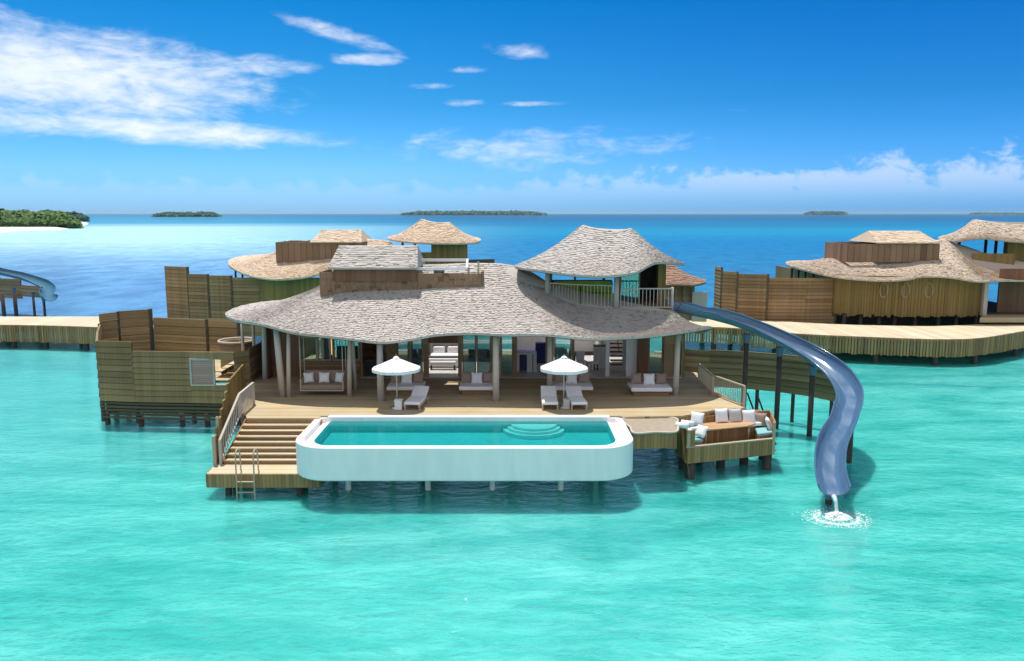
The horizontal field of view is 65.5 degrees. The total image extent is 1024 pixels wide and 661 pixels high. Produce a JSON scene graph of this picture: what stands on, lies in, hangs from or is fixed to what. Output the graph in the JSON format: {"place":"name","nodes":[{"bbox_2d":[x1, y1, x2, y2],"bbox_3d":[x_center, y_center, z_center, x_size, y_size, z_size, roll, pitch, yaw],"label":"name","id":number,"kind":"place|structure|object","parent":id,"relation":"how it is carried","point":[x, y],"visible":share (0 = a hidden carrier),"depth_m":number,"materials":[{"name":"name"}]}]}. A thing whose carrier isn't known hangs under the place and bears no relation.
{"place":"outdoors","nodes":[
{"label":"outdoors","id":0,"kind":"place"},
{"bbox_2d":[0,222,87,232],"bbox_3d":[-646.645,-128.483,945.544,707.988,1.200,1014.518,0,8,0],"label":"island beach","id":1,"kind":"structure","parent":0,"point":[6,229],"depth_m":546.83,"materials":[{"name":"white sand"}]},
{"bbox_2d":[0,208,84,228],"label":"island woodland","id":2,"kind":"object","parent":1,"relation":"on","point":[29,218],"visible":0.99,"depth_m":628.97,"materials":[{"name":"green plant"}]},
{"bbox_2d":[66,211,89,221],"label":"distant woodland","id":3,"kind":"object","parent":1,"relation":"on","point":[81,217],"visible":0.29,"depth_m":1128.58,"materials":[{"name":"green plant"}]},
{"bbox_2d":[0,316,154,349],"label":"walkway","id":4,"kind":"structure","parent":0,"point":[80,329],"depth_m":64.99,"materials":[{"name":"beige wood"}]},
{"bbox_2d":[319,338,320,358],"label":"window pane","id":5,"kind":"object","parent":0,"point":[320,346],"visible":0.24,"depth_m":42.81,"materials":[{"name":"green"}]},
{"bbox_2d":[0,214,1023,660],"bbox_3d":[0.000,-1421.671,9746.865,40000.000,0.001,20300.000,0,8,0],"label":"lagoon water","id":6,"kind":"structure","parent":0,"point":[126,540],"depth_m":28.19,"materials":[{"name":"teal liquid"}]},
{"bbox_2d":[803,211,848,214],"bbox_3d":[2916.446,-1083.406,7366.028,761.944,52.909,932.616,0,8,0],"label":"island","id":7,"kind":"object","parent":6,"relation":"on","point":[825,213],"visible":0.92,"depth_m":6940.17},
{"bbox_2d":[792,506,868,531],"bbox_3d":[11.829,6.702,29.046,3.034,0.278,2.542,0,8,0],"label":"splash foam","id":8,"kind":"object","parent":6,"relation":"on","point":[835,514],"visible":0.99,"depth_m":28.92,"materials":[{"name":"white"}]},
{"bbox_2d":[831,494,837,511],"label":"falling water","id":9,"kind":"structure","parent":6,"relation":"on","point":[834,498],"depth_m":29.14,"materials":[{"name":"white liquid"}]},
{"bbox_2d":[969,212,1023,213],"bbox_3d":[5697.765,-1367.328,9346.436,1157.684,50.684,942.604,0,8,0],"label":"island","id":10,"kind":"object","parent":6,"relation":"on","point":[996,213],"visible":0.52,"depth_m":8947.14,"materials":[{"name":"green plant"}]},
{"bbox_2d":[0,0,1023,213],"label":"sky","id":11,"kind":"structure","parent":0,"point":[107,106],"materials":[{"name":"blue"}]},
{"bbox_2d":[665,265,707,321],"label":"thatched hut","id":12,"kind":"object","parent":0,"point":[682,283],"visible":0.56,"depth_m":52.05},
{"bbox_2d":[686,319,1023,365],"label":"walkway","id":13,"kind":"structure","parent":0,"point":[975,340],"depth_m":60.34,"materials":[{"name":"beige wood"}]},
{"label":"seabed","id":14,"kind":"structure","parent":0,"visible":0},
{"bbox_2d":[0,278,42,316],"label":"privacy fence","id":15,"kind":"object","parent":14,"relation":"on","point":[7,285],"visible":0.77,"depth_m":86.15,"materials":[{"name":"wood"}]},
{"bbox_2d":[0,267,57,316],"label":"water slide","id":16,"kind":"object","parent":14,"relation":"on","point":[47,291],"visible":0.99,"depth_m":85.00,"materials":[{"name":"blue plastic"}]},
{"bbox_2d":[96,340,261,426],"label":"privacy fence","id":17,"kind":"object","parent":14,"relation":"on","point":[140,385],"visible":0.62,"depth_m":41.01,"materials":[{"name":"brown wood"}]},
{"bbox_2d":[152,211,220,216],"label":"island wood","id":18,"kind":"object","parent":14,"relation":"on","point":[188,214],"visible":0.94,"depth_m":2582.21,"materials":[{"name":"green plant"}]},
{"bbox_2d":[206,462,324,495],"bbox_3d":[-9.725,6.798,31.800,4.560,2.701,1.457,0,8,0],"label":"landing","id":19,"kind":"object","parent":14,"relation":"on","point":[266,476],"visible":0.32,"depth_m":30.95,"materials":[{"name":"beige wood"}]},
{"bbox_2d":[235,448,258,499],"bbox_3d":[-10.320,5.900,31.099,0.750,2.682,0.640,0,8,0],"label":"swim ladder","id":20,"kind":"object","parent":19,"relation":"attached to","point":[237,491],"visible":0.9,"depth_m":30.83,"materials":[{"name":"silver metal"}]},
{"bbox_2d":[222,419,322,463],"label":"staircase","id":21,"kind":"structure","parent":19,"relation":"on","point":[270,431],"depth_m":32.82,"materials":[{"name":"brown wood"}]},
{"bbox_2d":[218,382,254,464],"bbox_3d":[-11.675,3.867,34.100,0.241,2.430,4.540,0,8,0],"label":"stair railing","id":22,"kind":"object","parent":21,"relation":"attached to","point":[238,404],"visible":1,"depth_m":33.48,"materials":[{"name":"beige wood"}]},
{"bbox_2d":[228,219,494,301],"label":"overwater villa","id":23,"kind":"object","parent":14,"relation":"on","point":[287,269],"visible":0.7,"depth_m":68.38,"materials":[{"name":"beige"}]},
{"bbox_2d":[164,266,261,335],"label":"privacy fence","id":24,"kind":"object","parent":23,"relation":"attached to","point":[196,296],"visible":0.75,"depth_m":68.10,"materials":[{"name":"brown wood"}]},
{"bbox_2d":[400,209,547,214],"bbox_3d":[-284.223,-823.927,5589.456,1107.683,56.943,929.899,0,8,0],"label":"horizon wood","id":25,"kind":"object","parent":14,"relation":"on","point":[462,212],"visible":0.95,"depth_m":5166.30,"materials":[{"name":"green plant"}]},
{"bbox_2d":[240,352,745,443],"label":"deck","id":26,"kind":"structure","parent":14,"relation":"on","point":[612,397],"depth_m":36.81,"materials":[{"name":"beige wood"}]},
{"bbox_2d":[215,360,233,382],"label":"bath deck","id":27,"kind":"structure","parent":26,"relation":"on","point":[223,378],"depth_m":42.81,"materials":[{"name":"beige wood"}]},
{"bbox_2d":[95,309,240,406],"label":"privacy fence","id":28,"kind":"object","parent":27,"relation":"on","point":[137,330],"visible":0.42,"depth_m":48.85,"materials":[{"name":"brown wood"}]},
{"bbox_2d":[215,361,233,374],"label":"wooden steps","id":29,"kind":"structure","parent":27,"relation":"on","point":[226,368],"depth_m":42.47,"materials":[{"name":"brown wood"}]},
{"bbox_2d":[217,337,255,372],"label":"outdoor tub","id":30,"kind":"object","parent":27,"relation":"on","point":[230,344],"visible":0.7,"depth_m":43.51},
{"bbox_2d":[211,364,245,465],"bbox_3d":[-12.322,3.621,34.906,0.134,3.182,6.440,-1,8,-7],"label":"stair screen","id":31,"kind":"object","parent":26,"relation":"on","point":[235,385],"visible":0.75,"depth_m":34.26,"materials":[{"name":"brown wood"}]},
{"bbox_2d":[372,355,420,408],"bbox_3d":[-5.137,2.262,35.456,2.111,2.410,2.111,0,8,0],"label":"parasol","id":32,"kind":"object","parent":26,"relation":"on","point":[396,365],"visible":0.9,"depth_m":34.82,"materials":[{"name":"fabric"}]},
{"bbox_2d":[394,399,402,409],"bbox_3d":[-5.023,3.270,35.254,0.360,0.435,0.360,0,8,0],"label":"side table","id":33,"kind":"object","parent":26,"relation":"on","point":[398,404],"visible":1,"depth_m":35.10,"materials":[{"name":"white wood"}]},
{"bbox_2d":[386,381,425,394],"bbox_3d":[-5.131,2.789,38.700,1.727,0.425,1.400,0,8,0],"label":"daybed","id":34,"kind":"object","parent":26,"relation":"on","point":[404,388],"visible":0.69,"depth_m":38.17,"materials":[{"name":"white fabric"}]},
{"bbox_2d":[390,375,400,382],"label":"cushion","id":35,"kind":"object","parent":34,"relation":"on","point":[393,378],"visible":0.61,"depth_m":38.82,"materials":[{"name":"brown fabric"}]},
{"bbox_2d":[401,374,411,382],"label":"cushion","id":36,"kind":"object","parent":34,"relation":"on","point":[406,378],"visible":0.81,"depth_m":38.70,"materials":[{"name":"white fabric"}]},
{"bbox_2d":[412,372,423,382],"bbox_3d":[-4.596,2.285,38.909,0.540,0.540,0.200,1,-8,5],"label":"cushion","id":37,"kind":"object","parent":34,"relation":"on","point":[417,376],"visible":0.96,"depth_m":38.83,"materials":[{"name":"brown fabric"}]},
{"bbox_2d":[404,386,428,409],"bbox_3d":[-4.304,3.041,36.033,0.720,0.702,1.973,1,8,7],"label":"sun lounger","id":38,"kind":"object","parent":26,"relation":"on","point":[419,397],"visible":1,"depth_m":36.14,"materials":[{"name":"white fabric"}]},
{"bbox_2d":[296,415,632,490],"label":"swimming pool","id":39,"kind":"structure","parent":26,"relation":"attached to","point":[428,449],"depth_m":29.97,"materials":[{"name":"concrete"}]},
{"bbox_2d":[225,225,711,401],"bbox_3d":[-2.502,-1.773,43.676,24.283,8.022,16.391,0,8,0],"label":"overwater villa","id":40,"kind":"object","parent":26,"relation":"on","point":[390,302],"visible":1,"depth_m":39.59,"materials":[{"name":"grey"}]},
{"bbox_2d":[299,336,316,360],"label":"window","id":41,"kind":"structure","parent":40,"relation":"in","point":[299,336],"depth_m":42.05,"materials":[{"name":"brown wood"}]},
{"bbox_2d":[317,338,322,360],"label":"window","id":42,"kind":"structure","parent":40,"relation":"in","point":[318,359],"depth_m":42.08,"materials":[{"name":"brown wood"}]},
{"bbox_2d":[299,336,346,390],"bbox_3d":[-9.047,1.275,38.131,2.083,3.115,0.980,0,8,0],"label":"swing sofa","id":43,"kind":"object","parent":40,"relation":"hanging from","point":[331,385],"visible":0.75,"depth_m":38.04,"materials":[{"name":"brown fabric"}]},
{"bbox_2d":[303,372,313,382],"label":"cushion","id":44,"kind":"object","parent":43,"relation":"on","point":[308,377],"visible":1,"depth_m":38.27,"materials":[{"name":"white fabric"}]},
{"bbox_2d":[319,372,328,382],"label":"cushion","id":45,"kind":"object","parent":43,"relation":"on","point":[323,377],"visible":1,"depth_m":38.27,"materials":[{"name":"white fabric"}]},
{"bbox_2d":[335,372,343,382],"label":"cushion","id":46,"kind":"object","parent":43,"relation":"on","point":[338,377],"visible":0.93,"depth_m":38.26,"materials":[{"name":"white fabric"}]},
{"bbox_2d":[322,338,330,360],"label":"window","id":47,"kind":"structure","parent":40,"relation":"in","point":[324,359],"depth_m":42.04,"materials":[{"name":"brown wood"}]},
{"bbox_2d":[332,339,346,360],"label":"window","id":48,"kind":"structure","parent":40,"relation":"in","point":[333,359],"depth_m":42.10,"materials":[{"name":"brown wood"}]},
{"bbox_2d":[356,342,359,360],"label":"window","id":49,"kind":"structure","parent":40,"relation":"in","point":[358,359],"depth_m":42.08,"materials":[{"name":"brown wood"}]},
{"bbox_2d":[397,342,410,362],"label":"glass door","id":50,"kind":"structure","parent":40,"relation":"in","point":[409,342],"depth_m":42.11,"materials":[{"name":"brown wood"}]},
{"bbox_2d":[410,339,422,376],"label":"glass door","id":51,"kind":"structure","parent":40,"relation":"in","point":[421,339],"depth_m":42.11,"materials":[{"name":"brown wood"}]},
{"bbox_2d":[429,361,455,369],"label":"bed bench","id":52,"kind":"object","parent":40,"relation":"on","point":[431,363],"visible":1,"depth_m":44.02,"materials":[{"name":"grey fabric"}]},
{"bbox_2d":[429,343,457,366],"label":"bed","id":53,"kind":"object","parent":40,"relation":"on","point":[443,351],"visible":0.55,"depth_m":46.26,"materials":[{"name":"white fabric"}]},
{"bbox_2d":[462,336,475,372],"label":"glass door","id":54,"kind":"structure","parent":40,"relation":"in","point":[462,336],"depth_m":42.12,"materials":[{"name":"brown wood"}]},
{"bbox_2d":[477,336,490,372],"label":"glass door","id":55,"kind":"structure","parent":40,"relation":"in","point":[477,336],"depth_m":42.12,"materials":[{"name":"brown wood"}]},
{"bbox_2d":[500,337,512,376],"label":"glass door","id":56,"kind":"structure","parent":40,"relation":"in","point":[501,375],"depth_m":42.16,"materials":[{"name":"brown wood"}]},
{"bbox_2d":[517,351,536,371],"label":"bar counter","id":57,"kind":"object","parent":40,"relation":"on","point":[527,360],"visible":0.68,"depth_m":43.49,"materials":[{"name":"white wood"}]},
{"bbox_2d":[517,342,544,362],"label":"kitchen cabinet","id":58,"kind":"object","parent":40,"relation":"on","point":[540,348],"visible":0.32,"depth_m":46.02,"materials":[{"name":"blue paint"}]},
{"bbox_2d":[554,338,571,376],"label":"glass door","id":59,"kind":"structure","parent":40,"relation":"in","point":[554,338],"depth_m":42.05,"materials":[{"name":"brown wood"}]},
{"bbox_2d":[576,351,586,365],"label":"dining chair","id":60,"kind":"object","parent":40,"relation":"on","point":[579,356],"visible":0.92,"depth_m":44.44,"materials":[{"name":"white fabric"}]},
{"bbox_2d":[574,351,593,361],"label":"indoor table","id":61,"kind":"object","parent":40,"relation":"on","point":[588,353],"visible":0.31,"depth_m":45.03,"materials":[{"name":"brown wood"}]},
{"bbox_2d":[554,281,613,298],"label":"balcony railing","id":62,"kind":"object","parent":40,"relation":"on","point":[598,290],"visible":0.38,"depth_m":41.13,"materials":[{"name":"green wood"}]},
{"bbox_2d":[587,352,598,370],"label":"dining chair","id":63,"kind":"object","parent":40,"relation":"on","point":[596,359],"visible":0.99,"depth_m":43.84,"materials":[{"name":"white fabric"}]},
{"bbox_2d":[593,344,604,367],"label":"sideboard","id":64,"kind":"object","parent":40,"relation":"on","point":[599,349],"visible":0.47,"depth_m":44.65,"materials":[{"name":"grey wood"}]},
{"bbox_2d":[610,340,622,365],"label":"indoor stairs","id":65,"kind":"structure","parent":40,"relation":"on","point":[618,348],"depth_m":45.16,"materials":[{"name":"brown wood"}]},
{"bbox_2d":[620,273,639,303],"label":"window","id":66,"kind":"structure","parent":40,"relation":"in","point":[639,273],"depth_m":40.69,"materials":[{"name":"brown wood"}]},
{"bbox_2d":[648,337,662,376],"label":"glass door","id":67,"kind":"structure","parent":40,"relation":"in","point":[662,337],"depth_m":42.15,"materials":[{"name":"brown wood"}]},
{"bbox_2d":[673,334,682,376],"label":"glass door","id":68,"kind":"structure","parent":40,"relation":"in","point":[682,334],"depth_m":42.15,"materials":[{"name":"brown wood"}]},
{"bbox_2d":[459,382,492,394],"bbox_3d":[-1.710,2.789,38.700,1.661,0.425,1.400,0,8,0],"label":"daybed","id":69,"kind":"object","parent":26,"relation":"on","point":[467,388],"visible":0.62,"depth_m":38.16,"materials":[{"name":"white fabric"}]},
{"bbox_2d":[461,372,471,382],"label":"cushion","id":70,"kind":"object","parent":69,"relation":"on","point":[466,377],"visible":1,"depth_m":38.83,"materials":[{"name":"brown fabric"}]},
{"bbox_2d":[471,372,481,382],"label":"cushion","id":71,"kind":"object","parent":69,"relation":"on","point":[476,377],"visible":1,"depth_m":38.71,"materials":[{"name":"white fabric"}]},
{"bbox_2d":[482,372,492,382],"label":"cushion","id":72,"kind":"object","parent":69,"relation":"on","point":[487,377],"visible":0.98,"depth_m":38.83,"materials":[{"name":"brown fabric"}]},
{"bbox_2d":[540,386,557,409],"bbox_3d":[1.684,3.040,36.040,0.720,0.702,1.973,0,8,0],"label":"sun lounger","id":73,"kind":"object","parent":26,"relation":"on","point":[548,395],"visible":1,"depth_m":36.20,"materials":[{"name":"white fabric"}]},
{"bbox_2d":[540,355,587,408],"bbox_3d":[2.317,2.248,35.555,2.111,2.410,2.111,0,8,0],"label":"parasol","id":74,"kind":"object","parent":26,"relation":"on","point":[564,365],"visible":0.91,"depth_m":34.91,"materials":[{"name":"fabric"}]},
{"bbox_2d":[563,398,569,408],"bbox_3d":[2.415,3.252,35.376,0.320,0.435,0.320,0,8,0],"label":"side table","id":75,"kind":"object","parent":26,"relation":"on","point":[566,403],"visible":1,"depth_m":35.25,"materials":[{"name":"white wood"}]},
{"bbox_2d":[553,381,592,394],"bbox_3d":[2.899,2.789,38.700,1.955,0.425,1.400,0,8,0],"label":"daybed","id":76,"kind":"object","parent":26,"relation":"on","point":[586,388],"visible":0.47,"depth_m":38.18,"materials":[{"name":"white fabric"}]},
{"bbox_2d":[554,375,562,382],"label":"cushion","id":77,"kind":"object","parent":76,"relation":"on","point":[558,378],"visible":0.64,"depth_m":38.81,"materials":[{"name":"brown fabric"}]},
{"bbox_2d":[566,374,576,382],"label":"cushion","id":78,"kind":"object","parent":76,"relation":"on","point":[571,378],"visible":0.71,"depth_m":38.70,"materials":[{"name":"white fabric"}]},
{"bbox_2d":[578,372,588,382],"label":"cushion","id":79,"kind":"object","parent":76,"relation":"on","point":[583,377],"visible":0.86,"depth_m":38.83,"materials":[{"name":"brown fabric"}]},
{"bbox_2d":[565,386,587,409],"bbox_3d":[2.894,3.040,36.036,0.720,0.702,1.973,-1,8,-5],"label":"sun lounger","id":80,"kind":"object","parent":26,"relation":"on","point":[574,395],"visible":0.9,"depth_m":36.26,"materials":[{"name":"white fabric"}]},
{"bbox_2d":[627,382,671,395],"bbox_3d":[6.627,2.831,38.410,1.940,0.425,1.400,0,8,0],"label":"daybed","id":81,"kind":"object","parent":26,"relation":"on","point":[642,389],"visible":0.89,"depth_m":37.88,"materials":[{"name":"white fabric"}]},
{"bbox_2d":[631,373,641,383],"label":"cushion","id":82,"kind":"object","parent":81,"relation":"on","point":[635,378],"visible":1,"depth_m":38.54,"materials":[{"name":"brown fabric"}]},
{"bbox_2d":[643,373,654,384],"bbox_3d":[6.627,2.345,38.501,0.540,0.540,0.200,0,-8,0],"label":"cushion","id":83,"kind":"object","parent":81,"relation":"on","point":[648,378],"visible":1,"depth_m":38.42,"materials":[{"name":"white fabric"}]},
{"bbox_2d":[655,373,666,383],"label":"cushion","id":84,"kind":"object","parent":81,"relation":"on","point":[660,378],"visible":1,"depth_m":38.54,"materials":[{"name":"brown fabric"}]},
{"bbox_2d":[621,417,678,448],"bbox_3d":[5.848,4.236,33.093,2.495,0.752,2.570,0,8,0],"label":"overwater net","id":85,"kind":"object","parent":26,"relation":"attached to","point":[649,433],"visible":0.96,"depth_m":32.13,"materials":[{"name":"beige fabric"}]},
{"bbox_2d":[675,420,693,428],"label":"rolled towels","id":86,"kind":"object","parent":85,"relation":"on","point":[685,424],"visible":1,"depth_m":32.82,"materials":[{"name":"white fabric"}]},
{"bbox_2d":[697,363,745,406],"bbox_3d":[9.791,2.568,38.296,0.553,0.980,5.465,-1,8,-9],"label":"deck railing","id":87,"kind":"object","parent":26,"relation":"on","point":[706,378],"visible":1,"depth_m":37.71,"materials":[{"name":"brown wood"}]},
{"bbox_2d":[675,410,775,479],"bbox_3d":[9.484,5.763,34.708,5.312,3.900,1.775,-3,9,-18],"label":"sunken lounge","id":88,"kind":"object","parent":14,"relation":"on","point":[720,447],"visible":0.66,"depth_m":34.01,"materials":[{"name":"brown wood"}]},
{"bbox_2d":[690,412,704,425],"bbox_3d":[7.924,3.787,34.113,0.580,0.580,0.200,6,-10,33],"label":"cushion","id":89,"kind":"object","parent":88,"relation":"on","point":[696,418],"visible":0.85,"depth_m":34.02,"materials":[{"name":"white fabric"}]},
{"bbox_2d":[695,424,707,437],"bbox_3d":[7.971,4.245,33.574,0.200,0.520,0.520,34,-15,-37],"label":"cushion","id":90,"kind":"object","parent":88,"relation":"on","point":[701,430],"visible":0.97,"depth_m":33.47,"materials":[{"name":"white fabric"}]},
{"bbox_2d":[715,408,728,422],"bbox_3d":[9.187,3.726,34.913,0.620,0.620,0.200,-2,-6,-12],"label":"cushion","id":91,"kind":"object","parent":88,"relation":"on","point":[721,415],"visible":1,"depth_m":34.83,"materials":[{"name":"white fabric"}]},
{"bbox_2d":[703,420,755,443],"bbox_3d":[9.299,4.445,34.809,2.718,0.780,1.372,-2,9,-13],"label":"dining table","id":92,"kind":"object","parent":88,"relation":"on","point":[718,426],"visible":0.62,"depth_m":34.45,"materials":[{"name":"brown wood"}]},
{"bbox_2d":[728,408,741,421],"bbox_3d":[9.826,3.741,35.057,0.620,0.620,0.200,-2,-6,-12],"label":"cushion","id":93,"kind":"object","parent":88,"relation":"on","point":[734,415],"visible":1,"depth_m":34.97,"materials":[{"name":"grey fabric"}]},
{"bbox_2d":[742,409,755,422],"bbox_3d":[10.472,3.818,35.210,0.620,0.620,0.200,-2,-6,-12],"label":"cushion","id":94,"kind":"object","parent":88,"relation":"on","point":[748,415],"visible":0.93,"depth_m":35.13,"materials":[{"name":"white fabric"}]},
{"bbox_2d":[755,412,766,426],"bbox_3d":[10.975,3.957,35.371,0.620,0.620,0.200,3,-5,22],"label":"cushion","id":95,"kind":"object","parent":88,"relation":"on","point":[760,417],"visible":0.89,"depth_m":35.27,"materials":[{"name":"brown fabric"}]},
{"bbox_2d":[747,392,776,450],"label":"water steps","id":96,"kind":"structure","parent":88,"relation":"attached to","point":[759,403],"depth_m":36.32,"materials":[{"name":"brown wood"}]},
{"bbox_2d":[765,417,771,430],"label":"cushion","id":97,"kind":"object","parent":88,"relation":"on","point":[768,423],"visible":1,"depth_m":34.74,"materials":[{"name":"white fabric"}]},
{"bbox_2d":[684,349,835,421],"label":"privacy fence","id":98,"kind":"object","parent":14,"relation":"on","point":[795,375],"visible":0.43,"depth_m":42.54,"materials":[{"name":"brown wood"}]},
{"bbox_2d":[669,301,863,504],"bbox_3d":[12.972,3.363,35.794,6.961,8.334,13.099,-2,9,-16],"label":"water slide","id":99,"kind":"object","parent":14,"relation":"on","point":[833,450],"visible":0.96,"depth_m":37.73,"materials":[{"name":"blue plastic"}]},
{"bbox_2d":[775,219,1023,344],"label":"overwater villa","id":100,"kind":"object","parent":14,"relation":"on","point":[901,278],"visible":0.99,"depth_m":67.61,"materials":[{"name":"beige wood"}]},
{"bbox_2d":[713,266,835,336],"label":"privacy fence","id":101,"kind":"object","parent":100,"relation":"attached to","point":[765,297],"visible":0.69,"depth_m":67.58,"materials":[{"name":"brown wood"}]}
]}

